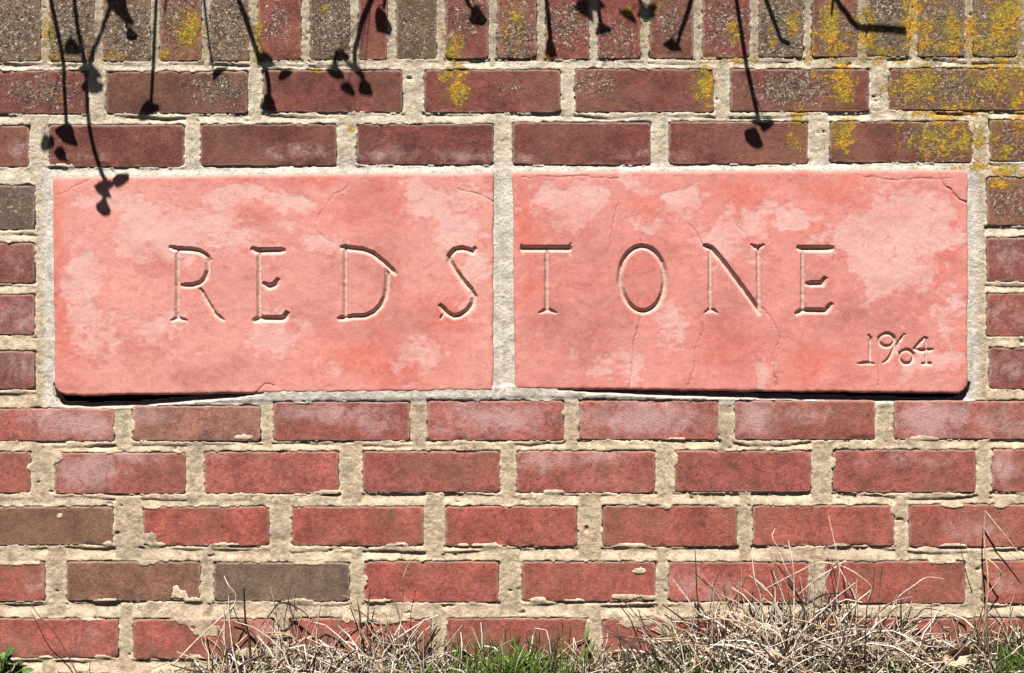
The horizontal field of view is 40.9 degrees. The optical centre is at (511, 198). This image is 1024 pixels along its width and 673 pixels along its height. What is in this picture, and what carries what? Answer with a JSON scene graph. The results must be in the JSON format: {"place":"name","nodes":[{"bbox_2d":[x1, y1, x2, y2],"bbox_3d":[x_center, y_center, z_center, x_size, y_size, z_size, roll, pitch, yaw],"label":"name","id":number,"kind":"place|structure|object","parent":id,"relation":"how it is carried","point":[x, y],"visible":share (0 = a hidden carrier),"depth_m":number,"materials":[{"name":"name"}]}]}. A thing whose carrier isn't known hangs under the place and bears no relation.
{"place":"outdoors","nodes":[
{"label":"outdoors","id":0,"kind":"place"},
{"bbox_2d":[142,618,1023,672],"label":"ground","id":1,"kind":"structure","parent":0,"point":[868,664],"depth_m":1.80,"materials":[{"name":"green plant"}]},
{"bbox_2d":[0,647,33,672],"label":"leafy weed","id":2,"kind":"object","parent":1,"relation":"on","point":[7,665],"visible":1,"depth_m":1.80,"materials":[{"name":"green plant"}]},
{"bbox_2d":[21,585,76,672],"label":"dry stalk","id":3,"kind":"object","parent":1,"relation":"on","point":[54,633],"visible":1,"depth_m":1.82,"materials":[{"name":"plant"}]},
{"bbox_2d":[172,576,236,666],"bbox_3d":[-0.408,0.563,1.820,0.085,0.125,0.009,0,0,0],"label":"dry stalk","id":4,"kind":"object","parent":1,"relation":"on","point":[190,646],"visible":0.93,"depth_m":1.82,"materials":[{"name":"plant"}]},
{"bbox_2d":[0,0,1023,672],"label":"brick wall","id":5,"kind":"structure","parent":1,"relation":"on","point":[134,530],"depth_m":1.85,"materials":[{"name":"red brick"}]},
{"bbox_2d":[53,172,493,395],"bbox_3d":[-0.322,0.116,1.898,0.596,0.302,0.103,0,0,0],"label":"stone plaque","id":6,"kind":"object","parent":5,"relation":"attached to","point":[207,284],"visible":1,"depth_m":1.85,"materials":[{"name":"pink stone"}]},
{"bbox_2d":[512,170,967,393],"bbox_3d":[0.307,0.112,1.898,0.616,0.303,0.104,0,0,0],"label":"stone plaque","id":7,"kind":"object","parent":5,"relation":"in","point":[852,281],"visible":1,"depth_m":1.85,"materials":[{"name":"pink stone"}]},
{"bbox_2d":[10,552,1023,672],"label":"dry grass","id":8,"kind":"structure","parent":1,"relation":"on","point":[767,647],"depth_m":1.79,"materials":[{"name":"plant"}]},
{"bbox_2d":[261,602,310,625],"bbox_3d":[-0.300,0.554,1.830,0.069,0.033,0.009,0,0,0],"label":"dry stalk","id":9,"kind":"object","parent":8,"relation":"on","point":[294,606],"visible":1,"depth_m":1.83,"materials":[{"name":"plant"}]},
{"bbox_2d":[402,561,409,616],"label":"dry stalk","id":10,"kind":"object","parent":8,"relation":"on","point":[405,591],"visible":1,"depth_m":1.82,"materials":[{"name":"plant"}]},
{"bbox_2d":[694,545,719,616],"bbox_3d":[0.259,0.508,1.820,0.034,0.095,0.008,0,0,0],"label":"dry stalk","id":11,"kind":"object","parent":8,"relation":"on","point":[696,583],"visible":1,"depth_m":1.82,"materials":[{"name":"plant"}]},
{"bbox_2d":[751,551,765,628],"bbox_3d":[0.325,0.517,1.810,0.020,0.102,0.009,0,0,0],"label":"dry stalk","id":12,"kind":"object","parent":8,"relation":"on","point":[755,580],"visible":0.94,"depth_m":1.81,"materials":[{"name":"plant"}]},
{"bbox_2d":[772,529,794,628],"bbox_3d":[0.356,0.499,1.800,0.031,0.131,0.009,0,0,0],"label":"dry stalk","id":13,"kind":"object","parent":8,"relation":"on","point":[793,581],"visible":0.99,"depth_m":1.80,"materials":[{"name":"plant"}]},
{"bbox_2d":[767,516,871,621],"bbox_3d":[0.405,0.493,1.810,0.141,0.149,0.009,0,0,0],"label":"dry stalk","id":14,"kind":"object","parent":8,"relation":"on","point":[838,566],"visible":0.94,"depth_m":1.81,"materials":[{"name":"plant"}]},
{"bbox_2d":[805,592,856,621],"bbox_3d":[0.419,0.533,1.790,0.074,0.039,0.010,0,0,0],"label":"dry stalk","id":15,"kind":"object","parent":8,"relation":"on","point":[819,596],"visible":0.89,"depth_m":1.79,"materials":[{"name":"plant"}]},
{"bbox_2d":[878,569,881,598],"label":"dry stalk","id":16,"kind":"object","parent":8,"relation":"on","point":[880,585],"visible":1,"depth_m":1.82,"materials":[{"name":"plant"}]},
{"bbox_2d":[889,577,943,616],"bbox_3d":[0.536,0.529,1.820,0.073,0.053,0.008,0,0,0],"label":"dry stalk","id":17,"kind":"object","parent":8,"relation":"on","point":[909,588],"visible":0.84,"depth_m":1.82,"materials":[{"name":"plant"}]},
{"bbox_2d":[943,646,973,666],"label":"dead leaf","id":18,"kind":"object","parent":8,"relation":"on","point":[961,656],"visible":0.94,"depth_m":1.74,"materials":[{"name":"plant"}]},
{"bbox_2d":[962,515,973,569],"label":"dry stalk","id":19,"kind":"object","parent":8,"relation":"on","point":[966,545],"visible":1,"depth_m":1.83,"materials":[{"name":"plant"}]},
{"bbox_2d":[479,646,555,672],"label":"green plant","id":20,"kind":"object","parent":1,"relation":"on","point":[526,655],"visible":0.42,"depth_m":1.80,"materials":[{"name":"green plant"}]},
{"bbox_2d":[577,625,595,668],"bbox_3d":[0.095,0.612,1.829,0.028,0.089,0.018,0,0,-23],"label":"green sprout","id":21,"kind":"object","parent":1,"relation":"on","point":[587,649],"visible":0.77,"depth_m":1.83,"materials":[{"name":"green plant"}]},
{"bbox_2d":[981,510,1022,647],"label":"dry stalk","id":22,"kind":"object","parent":1,"relation":"on","point":[989,560],"visible":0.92,"depth_m":1.83,"materials":[{"name":"plant"}]}
]}

